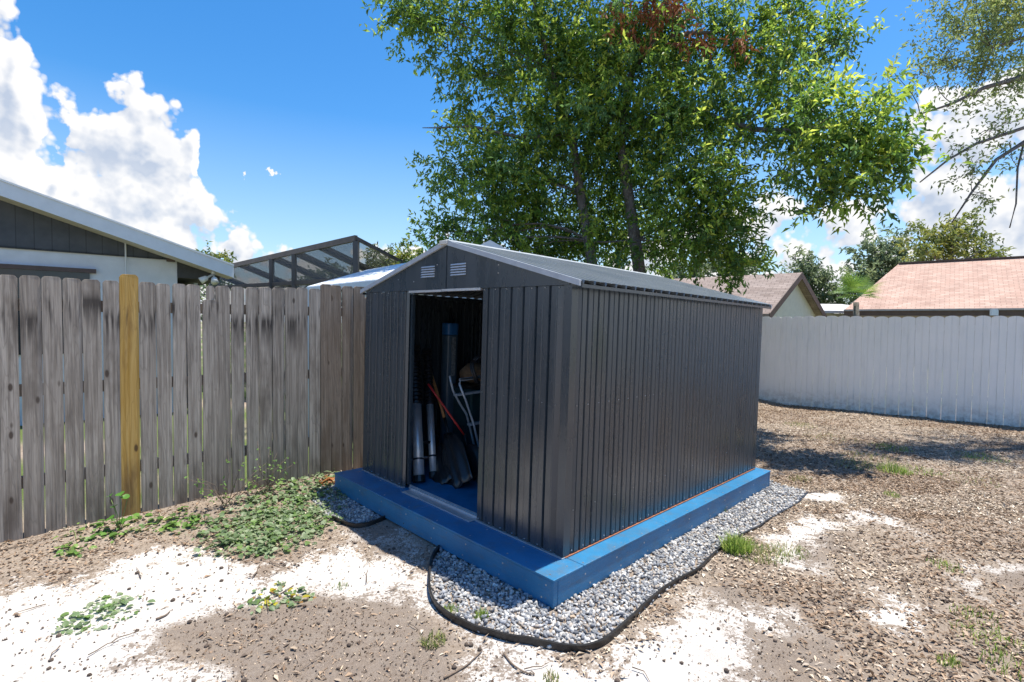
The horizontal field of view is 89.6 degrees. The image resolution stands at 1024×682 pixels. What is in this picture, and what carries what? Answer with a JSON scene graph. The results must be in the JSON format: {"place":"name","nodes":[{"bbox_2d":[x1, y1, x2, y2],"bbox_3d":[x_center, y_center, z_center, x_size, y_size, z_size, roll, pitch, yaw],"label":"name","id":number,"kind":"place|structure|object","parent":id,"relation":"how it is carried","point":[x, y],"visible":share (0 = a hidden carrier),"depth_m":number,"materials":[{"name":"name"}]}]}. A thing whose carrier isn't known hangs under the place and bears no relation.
{"place":"outdoors","nodes":[
{"label":"outdoors","id":0,"kind":"place"},
{"bbox_2d":[0,178,233,425],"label":"white house","id":1,"kind":"structure","parent":0,"point":[42,235],"depth_m":8.02,"materials":[{"name":"paint"}]},
{"bbox_2d":[0,264,95,354],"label":"window","id":2,"kind":"structure","parent":1,"relation":"in","point":[16,270],"depth_m":7.81,"materials":[{"name":"grey glass"}]},
{"bbox_2d":[198,271,218,284],"bbox_3d":[-5.271,-1.123,8.962,0.314,0.294,0.227,-1,2,-30],"label":"floodlight","id":3,"kind":"object","parent":1,"relation":"attached to","point":[214,280],"visible":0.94,"depth_m":8.96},
{"bbox_2d":[459,363,480,383],"bbox_3d":[-0.269,0.328,5.360,0.643,0.247,0.228,-1,3,-45],"label":"burlap roll","id":4,"kind":"object","parent":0,"point":[465,371],"visible":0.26,"depth_m":5.15,"materials":[{"name":"brown fabric"}]},
{"bbox_2d":[0,322,1023,681],"bbox_3d":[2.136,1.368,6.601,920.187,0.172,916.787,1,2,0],"label":"ground","id":5,"kind":"structure","parent":0,"point":[696,644],"depth_m":2.90,"materials":[{"name":"beige sand"}]},
{"bbox_2d":[0,542,36,550],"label":"twig","id":6,"kind":"object","parent":5,"relation":"on","point":[15,546],"visible":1,"depth_m":3.47,"materials":[{"name":"brown wood"}]},
{"bbox_2d":[66,491,131,541],"bbox_3d":[-3.026,1.274,3.700,0.505,0.334,0.268,1,2,0],"label":"vine seedling","id":7,"kind":"object","parent":5,"relation":"on","point":[122,520],"visible":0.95,"depth_m":3.78,"materials":[{"name":"green plant"}]},
{"bbox_2d":[47,592,155,633],"bbox_3d":[-2.182,1.453,2.745,0.398,0.053,0.391,1,2,20],"label":"weed","id":8,"kind":"object","parent":5,"relation":"on","point":[112,605],"visible":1,"depth_m":2.74,"materials":[{"name":"green plant"}]},
{"bbox_2d":[52,510,159,557],"bbox_3d":[-2.947,1.382,3.703,0.492,0.100,0.689,1,2,0],"label":"weed","id":9,"kind":"object","parent":5,"relation":"on","point":[101,533],"visible":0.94,"depth_m":3.70,"materials":[{"name":"green plant"}]},
{"bbox_2d":[145,506,212,535],"bbox_3d":[-2.537,1.366,3.935,0.428,0.101,0.388,2,2,32],"label":"weed","id":10,"kind":"object","parent":5,"relation":"on","point":[192,518],"visible":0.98,"depth_m":3.92,"materials":[{"name":"green plant"}]},
{"bbox_2d":[0,274,365,542],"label":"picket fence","id":11,"kind":"object","parent":5,"relation":"on","point":[131,309],"visible":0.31,"depth_m":4.13,"materials":[{"name":"grey wood"}]},
{"bbox_2d":[200,285,206,320],"label":"oak tree","id":12,"kind":"object","parent":5,"relation":"on","point":[203,294],"visible":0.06,"depth_m":19.96,"materials":[{"name":"green plant"}]},
{"bbox_2d":[195,240,237,290],"label":"oak tree","id":13,"kind":"object","parent":5,"relation":"on","point":[226,259],"visible":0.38,"depth_m":44.75,"materials":[{"name":"green plant"}]},
{"bbox_2d":[184,451,272,509],"bbox_3d":[-2.324,1.131,4.231,0.656,0.453,0.142,-1,3,-44],"label":"wild shrub","id":14,"kind":"object","parent":5,"relation":"on","point":[223,497],"visible":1,"depth_m":4.22,"materials":[{"name":"green plant"}]},
{"bbox_2d":[185,471,347,559],"bbox_3d":[-1.876,1.357,4.239,1.144,0.160,1.732,1,2,0],"label":"ground cover","id":15,"kind":"object","parent":5,"relation":"on","point":[270,512],"visible":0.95,"depth_m":3.97,"materials":[{"name":"green plant"}]},
{"bbox_2d":[239,441,296,495],"bbox_3d":[-2.136,1.114,4.529,0.460,0.460,0.163,-1,2,-34],"label":"wild shrub","id":16,"kind":"object","parent":5,"relation":"on","point":[267,487],"visible":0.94,"depth_m":4.51,"materials":[{"name":"green plant"}]},
{"bbox_2d":[237,580,316,613],"bbox_3d":[-1.341,1.458,2.919,0.352,0.051,0.357,2,3,40],"label":"weed","id":17,"kind":"object","parent":5,"relation":"on","point":[273,607],"visible":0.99,"depth_m":2.91,"materials":[{"name":"green plant"}]},
{"bbox_2d":[213,235,404,306],"bbox_3d":[-4.377,-0.380,11.865,7.045,3.140,2.385,2,3,40],"label":"pool cage","id":18,"kind":"object","parent":5,"relation":"on","point":[326,248],"visible":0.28,"depth_m":10.48,"materials":[{"name":"brown metal"}]},
{"bbox_2d":[289,256,352,299],"label":"oak tree","id":19,"kind":"object","parent":5,"relation":"on","point":[323,272],"visible":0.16,"depth_m":49.41,"materials":[{"name":"green plant"}]},
{"bbox_2d":[319,475,334,485],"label":"weed","id":20,"kind":"object","parent":5,"relation":"on","point":[328,478],"visible":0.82,"depth_m":4.83,"materials":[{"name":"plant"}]},
{"bbox_2d":[332,580,347,589],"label":"grass tuft","id":21,"kind":"object","parent":5,"relation":"on","point":[339,583],"visible":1,"depth_m":3.08,"materials":[{"name":"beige plant"}]},
{"bbox_2d":[306,263,404,436],"bbox_3d":[-2.074,0.014,7.806,1.288,2.684,2.358,1,2,7],"label":"patio cover","id":22,"kind":"object","parent":5,"relation":"on","point":[364,278],"visible":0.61,"depth_m":7.02,"materials":[{"name":"white metal"}]},
{"bbox_2d":[332,515,386,527],"bbox_3d":[-1.209,1.425,4.045,0.444,0.091,0.150,1,2,0],"label":"garden edging","id":23,"kind":"object","parent":5,"relation":"on","point":[362,524],"visible":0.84,"depth_m":4.00,"materials":[{"name":"black plastic"}]},
{"bbox_2d":[350,242,405,273],"label":"oak tree","id":24,"kind":"object","parent":5,"relation":"on","point":[374,261],"visible":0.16,"depth_m":37.39,"materials":[{"name":"green plant"}]},
{"bbox_2d":[381,234,426,266],"label":"oak tree","id":25,"kind":"object","parent":5,"relation":"on","point":[400,255],"visible":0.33,"depth_m":29.67,"materials":[{"name":"green plant"}]},
{"bbox_2d":[416,627,448,648],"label":"grass tuft","id":26,"kind":"object","parent":5,"relation":"on","point":[428,643],"visible":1,"depth_m":2.53,"materials":[{"name":"green plant"}]},
{"bbox_2d":[444,602,458,612],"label":"grass tuft","id":27,"kind":"object","parent":5,"relation":"on","point":[450,608],"visible":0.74,"depth_m":2.85,"materials":[{"name":"green plant"}]},
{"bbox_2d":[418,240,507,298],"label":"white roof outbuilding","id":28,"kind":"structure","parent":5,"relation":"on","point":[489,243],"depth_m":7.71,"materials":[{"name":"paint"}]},
{"bbox_2d":[443,650,482,678],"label":"twig","id":29,"kind":"object","parent":5,"relation":"on","point":[454,672],"visible":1,"depth_m":2.35,"materials":[{"name":"brown wood"}]},
{"bbox_2d":[474,608,488,619],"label":"grass tuft","id":30,"kind":"object","parent":5,"relation":"on","point":[480,613],"visible":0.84,"depth_m":2.77,"materials":[{"name":"green plant"}]},
{"bbox_2d":[0,487,1023,681],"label":"soil crumbs","id":31,"kind":"object","parent":5,"relation":"on","point":[355,674],"visible":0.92,"depth_m":2.76,"materials":[{"name":"brown soil"}]},
{"bbox_2d":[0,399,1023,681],"bbox_3d":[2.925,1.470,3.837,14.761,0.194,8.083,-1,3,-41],"label":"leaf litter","id":32,"kind":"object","parent":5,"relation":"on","point":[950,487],"visible":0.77,"depth_m":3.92,"materials":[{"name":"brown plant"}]},
{"bbox_2d":[8,453,1023,681],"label":"dirt clods","id":33,"kind":"object","parent":5,"relation":"on","point":[479,649],"visible":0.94,"depth_m":2.65,"materials":[{"name":"brown soil"}]},
{"bbox_2d":[503,652,534,674],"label":"twig","id":34,"kind":"object","parent":5,"relation":"on","point":[511,663],"visible":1,"depth_m":2.36,"materials":[{"name":"beige wood"}]},
{"bbox_2d":[543,668,558,681],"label":"grass tuft","id":35,"kind":"object","parent":5,"relation":"on","point":[552,678],"visible":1,"depth_m":2.31,"materials":[{"name":"green plant"}]},
{"bbox_2d":[334,456,770,608],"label":"shed platform","id":36,"kind":"structure","parent":5,"relation":"on","point":[547,579],"depth_m":3.59,"materials":[{"name":"blue paint"}]},
{"bbox_2d":[412,344,436,482],"bbox_3d":[-0.837,0.638,4.808,0.244,1.206,0.762,0,2,-15],"label":"telescopic ladder","id":37,"kind":"object","parent":36,"relation":"on","point":[418,442],"visible":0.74,"depth_m":4.74,"materials":[{"name":"silver metal"}]},
{"bbox_2d":[422,376,451,484],"bbox_3d":[-0.659,0.831,4.807,0.240,0.948,0.834,0,2,-18],"label":"leaf rake","id":38,"kind":"object","parent":36,"relation":"on","point":[440,476],"visible":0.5,"depth_m":4.60,"materials":[{"name":"black plastic"}]},
{"bbox_2d":[439,323,458,442],"bbox_3d":[-0.641,0.512,5.237,0.173,1.393,0.153,-1,3,-45],"label":"wrapped pack","id":39,"kind":"object","parent":36,"relation":"on","point":[449,348],"visible":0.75,"depth_m":5.17,"materials":[{"name":"grey plastic"}]},
{"bbox_2d":[432,372,472,488],"bbox_3d":[-0.585,0.791,4.742,0.168,1.028,1.007,0,2,-21],"label":"digging shovel","id":40,"kind":"object","parent":36,"relation":"on","point":[454,458],"visible":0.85,"depth_m":4.54,"materials":[{"name":"black metal"}]},
{"bbox_2d":[427,383,478,480],"bbox_3d":[-0.449,0.856,4.715,0.646,0.925,0.237,2,2,28],"label":"scoop shovel","id":41,"kind":"object","parent":36,"relation":"on","point":[472,451],"visible":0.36,"depth_m":4.64,"materials":[{"name":"black metal"}]},
{"bbox_2d":[449,375,480,446],"bbox_3d":[-0.406,0.777,4.921,0.377,0.917,0.332,1,2,0],"label":"step stool","id":42,"kind":"object","parent":36,"relation":"on","point":[472,423],"visible":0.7,"depth_m":4.86,"materials":[{"name":"grey metal"}]},
{"bbox_2d":[470,355,480,383],"bbox_3d":[-0.290,0.268,4.889,0.243,0.283,0.097,-1,3,-45],"label":"hose coil","id":43,"kind":"object","parent":42,"relation":"hanging from","point":[473,372],"visible":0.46,"depth_m":4.82,"materials":[{"name":"black rubber"}]},
{"bbox_2d":[453,380,480,445],"bbox_3d":[-0.234,0.819,5.489,0.930,0.804,0.480,-1,3,-45],"label":"storage crate","id":44,"kind":"object","parent":36,"relation":"on","point":[459,415],"visible":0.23,"depth_m":5.08,"materials":[{"name":"black plastic"}]},
{"bbox_2d":[360,239,771,559],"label":"garden shed","id":45,"kind":"structure","parent":36,"relation":"on","point":[614,401],"depth_m":3.66,"materials":[{"name":"grey metal"}]},
{"bbox_2d":[405,294,414,483],"bbox_3d":[-1.055,0.393,4.527,0.027,1.595,0.617,0,3,-45],"label":"sliding door","id":46,"kind":"structure","parent":45,"relation":"in","point":[412,296],"depth_m":4.31,"materials":[{"name":"grey metal"}]},
{"bbox_2d":[312,480,805,648],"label":"gravel","id":47,"kind":"structure","parent":5,"relation":"on","point":[454,566],"depth_m":3.12,"materials":[{"name":"grey gravel"}]},
{"bbox_2d":[428,491,808,652],"bbox_3d":[1.320,1.473,3.604,3.812,0.090,1.338,0,2,-22],"label":"garden edging","id":48,"kind":"object","parent":5,"relation":"on","point":[544,643],"visible":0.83,"depth_m":2.66,"materials":[{"name":"black plastic"}]},
{"bbox_2d":[359,0,973,294],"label":"broadleaf tree","id":49,"kind":"object","parent":5,"relation":"on","point":[570,56],"visible":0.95,"depth_m":8.34,"materials":[{"name":"green plant"}]},
{"bbox_2d":[653,249,773,278],"label":"oak tree","id":50,"kind":"object","parent":5,"relation":"on","point":[707,273],"visible":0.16,"depth_m":35.34,"materials":[{"name":"green plant"}]},
{"bbox_2d":[718,527,760,555],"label":"grass tuft","id":51,"kind":"object","parent":5,"relation":"on","point":[735,545],"visible":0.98,"depth_m":3.60,"materials":[{"name":"green plant"}]},
{"bbox_2d":[731,539,792,566],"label":"grass tuft","id":52,"kind":"object","parent":5,"relation":"on","point":[762,550],"visible":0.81,"depth_m":3.53,"materials":[{"name":"green plant"}]},
{"bbox_2d":[767,541,811,559],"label":"grass tuft","id":53,"kind":"object","parent":5,"relation":"on","point":[796,552],"visible":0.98,"depth_m":3.61,"materials":[{"name":"green plant"}]},
{"bbox_2d":[787,475,811,482],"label":"grass tuft","id":54,"kind":"object","parent":5,"relation":"on","point":[800,478],"visible":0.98,"depth_m":5.41,"materials":[{"name":"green plant"}]},
{"bbox_2d":[784,422,816,427],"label":"grass tuft","id":55,"kind":"object","parent":5,"relation":"on","point":[799,424],"visible":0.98,"depth_m":8.28,"materials":[{"name":"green plant"}]},
{"bbox_2d":[779,243,855,313],"label":"oak tree","id":56,"kind":"object","parent":5,"relation":"on","point":[810,269],"visible":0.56,"depth_m":33.30,"materials":[{"name":"green plant"}]},
{"bbox_2d":[806,432,865,443],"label":"grass tuft","id":57,"kind":"object","parent":5,"relation":"on","point":[831,438],"visible":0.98,"depth_m":7.34,"materials":[{"name":"green plant"}]},
{"bbox_2d":[821,304,851,358],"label":"house","id":58,"kind":"structure","parent":5,"relation":"on","point":[833,309],"depth_m":24.64,"materials":[{"name":"beige paint"}]},
{"bbox_2d":[829,271,883,315],"bbox_3d":[11.209,-0.556,16.994,1.834,3.668,1.666,2,3,43],"label":"palm tree","id":59,"kind":"object","parent":5,"relation":"on","point":[857,284],"visible":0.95,"depth_m":16.88,"materials":[{"name":"green plant"}]},
{"bbox_2d":[833,457,881,470],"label":"grass tuft","id":60,"kind":"object","parent":5,"relation":"on","point":[854,463],"visible":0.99,"depth_m":5.92,"materials":[{"name":"green plant"}]},
{"bbox_2d":[838,451,907,467],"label":"grass tuft","id":61,"kind":"object","parent":5,"relation":"on","point":[871,456],"visible":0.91,"depth_m":6.21,"materials":[{"name":"green plant"}]},
{"bbox_2d":[837,225,918,304],"label":"oak tree","id":62,"kind":"object","parent":5,"relation":"on","point":[883,258],"visible":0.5,"depth_m":31.36,"materials":[{"name":"green plant"}]},
{"bbox_2d":[867,441,907,452],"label":"grass tuft","id":63,"kind":"object","parent":5,"relation":"on","point":[885,447],"visible":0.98,"depth_m":6.77,"materials":[{"name":"green plant"}]},
{"bbox_2d":[759,316,1023,426],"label":"white fence","id":64,"kind":"object","parent":5,"relation":"on","point":[798,353],"visible":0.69,"depth_m":9.46,"materials":[{"name":"plastic"}]},
{"bbox_2d":[884,490,899,497],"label":"grass tuft","id":65,"kind":"object","parent":5,"relation":"on","point":[891,493],"visible":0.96,"depth_m":4.91,"materials":[{"name":"green plant"}]},
{"bbox_2d":[876,460,913,475],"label":"grass tuft","id":66,"kind":"object","parent":5,"relation":"on","point":[896,468],"visible":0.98,"depth_m":5.70,"materials":[{"name":"green plant"}]},
{"bbox_2d":[902,465,941,476],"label":"grass tuft","id":67,"kind":"object","parent":5,"relation":"on","point":[923,471],"visible":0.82,"depth_m":5.72,"materials":[{"name":"green plant"}]},
{"bbox_2d":[844,256,1023,370],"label":"coral roof house","id":68,"kind":"structure","parent":5,"relation":"on","point":[991,287],"depth_m":21.72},
{"bbox_2d":[926,557,962,572],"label":"grass tuft","id":69,"kind":"object","parent":5,"relation":"on","point":[943,563],"visible":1,"depth_m":3.42,"materials":[{"name":"green plant"}]},
{"bbox_2d":[868,0,1023,227],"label":"oak tree","id":70,"kind":"object","parent":5,"relation":"on","point":[1007,27],"visible":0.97,"depth_m":7.05,"materials":[{"name":"green plant"}]},
{"bbox_2d":[935,652,961,667],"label":"grass tuft","id":71,"kind":"object","parent":5,"relation":"on","point":[953,658],"visible":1,"depth_m":2.42,"materials":[{"name":"green plant"}]},
{"bbox_2d":[892,201,1014,261],"label":"oak tree","id":72,"kind":"object","parent":5,"relation":"on","point":[949,245],"visible":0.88,"depth_m":26.58,"materials":[{"name":"green plant"}]},
{"bbox_2d":[935,471,1000,487],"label":"grass tuft","id":73,"kind":"object","parent":5,"relation":"on","point":[975,479],"visible":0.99,"depth_m":5.40,"materials":[{"name":"green plant"}]},
{"bbox_2d":[949,603,1001,625],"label":"grass tuft","id":74,"kind":"object","parent":5,"relation":"on","point":[977,614],"visible":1,"depth_m":2.85,"materials":[{"name":"green plant"}]},
{"bbox_2d":[953,451,1009,463],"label":"grass tuft","id":75,"kind":"object","parent":5,"relation":"on","point":[982,454],"visible":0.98,"depth_m":6.35,"materials":[{"name":"green plant"}]},
{"bbox_2d":[949,619,1023,655],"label":"grass tuft","id":76,"kind":"object","parent":5,"relation":"on","point":[990,632],"visible":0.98,"depth_m":2.62,"materials":[{"name":"green plant"}]},
{"bbox_2d":[978,646,1021,681],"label":"grass tuft","id":77,"kind":"object","parent":5,"relation":"on","point":[1001,653],"visible":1,"depth_m":2.42,"materials":[{"name":"green plant"}]},
{"bbox_2d":[0,0,1023,322],"label":"sky","id":78,"kind":"structure","parent":0,"point":[252,129],"materials":[{"name":"blue"}]},
{"bbox_2d":[674,272,826,317],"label":"beige house","id":79,"kind":"structure","parent":0,"point":[792,295],"depth_m":19.97,"materials":[{"name":"beige paint"}]}
]}

